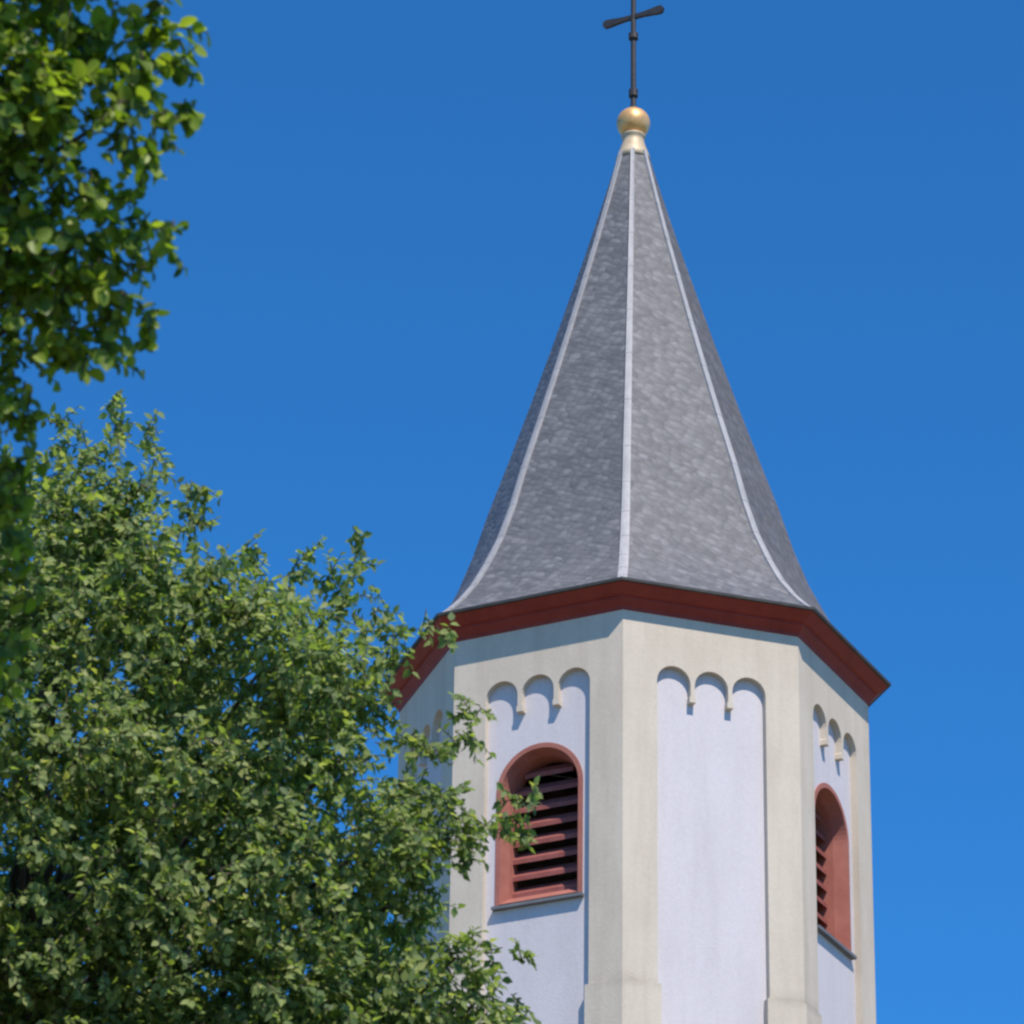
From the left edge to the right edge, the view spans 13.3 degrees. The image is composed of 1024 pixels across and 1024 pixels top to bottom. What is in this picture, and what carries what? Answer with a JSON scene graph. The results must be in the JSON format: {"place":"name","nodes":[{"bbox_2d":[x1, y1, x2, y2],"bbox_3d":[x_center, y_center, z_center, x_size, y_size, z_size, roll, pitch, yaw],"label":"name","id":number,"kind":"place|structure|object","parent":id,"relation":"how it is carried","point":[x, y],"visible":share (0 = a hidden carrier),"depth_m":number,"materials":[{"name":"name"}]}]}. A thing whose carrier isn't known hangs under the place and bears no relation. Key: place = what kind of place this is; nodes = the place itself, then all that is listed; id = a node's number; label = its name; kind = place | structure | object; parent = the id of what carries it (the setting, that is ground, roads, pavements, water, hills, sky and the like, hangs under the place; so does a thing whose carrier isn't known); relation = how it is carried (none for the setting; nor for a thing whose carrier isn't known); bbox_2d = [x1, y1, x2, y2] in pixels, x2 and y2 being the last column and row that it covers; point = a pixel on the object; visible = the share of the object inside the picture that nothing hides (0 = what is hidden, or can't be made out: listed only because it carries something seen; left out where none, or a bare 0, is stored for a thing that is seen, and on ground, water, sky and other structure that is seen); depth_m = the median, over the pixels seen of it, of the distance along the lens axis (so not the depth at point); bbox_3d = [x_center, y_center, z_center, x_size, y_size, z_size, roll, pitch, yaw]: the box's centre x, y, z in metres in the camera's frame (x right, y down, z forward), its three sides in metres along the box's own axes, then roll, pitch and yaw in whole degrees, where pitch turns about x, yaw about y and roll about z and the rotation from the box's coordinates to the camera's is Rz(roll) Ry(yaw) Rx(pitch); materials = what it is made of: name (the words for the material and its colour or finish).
{"place":"outdoors","nodes":[
{"label":"outdoors","id":0,"kind":"place"},
{"bbox_2d":[0,0,1023,1023],"label":"sky","id":1,"kind":"structure","parent":0,"point":[391,208],"materials":[{"name":"blue"}]},
{"bbox_2d":[378,0,890,1023],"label":"church tower","id":2,"kind":"structure","parent":0,"point":[666,672],"depth_m":50.26,"materials":[{"name":"white paint"}]},
{"bbox_2d":[491,742,583,911],"bbox_3d":[0.381,3.565,49.566,1.120,1.953,0.465,-12,-29,24],"label":"belfry window","id":3,"kind":"structure","parent":2,"relation":"in","point":[529,762],"depth_m":49.60,"materials":[{"name":"red paint"}]},
{"bbox_2d":[815,783,856,959],"bbox_3d":[3.513,4.074,50.502,0.465,1.953,1.120,-12,-29,24],"label":"belfry window","id":4,"kind":"structure","parent":2,"relation":"in","point":[831,831],"depth_m":50.88,"materials":[{"name":"red paint"}]},
{"label":"ground","id":5,"kind":"structure","parent":0,"visible":0},
{"bbox_2d":[0,0,210,721],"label":"broadleaf tree","id":6,"kind":"object","parent":5,"relation":"on","point":[38,102],"visible":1,"depth_m":15.80,"materials":[{"name":"green plant"}]},
{"bbox_2d":[0,389,542,1023],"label":"broadleaf tree","id":7,"kind":"object","parent":5,"relation":"on","point":[68,955],"visible":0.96,"depth_m":25.18,"materials":[{"name":"green plant"}]}
]}

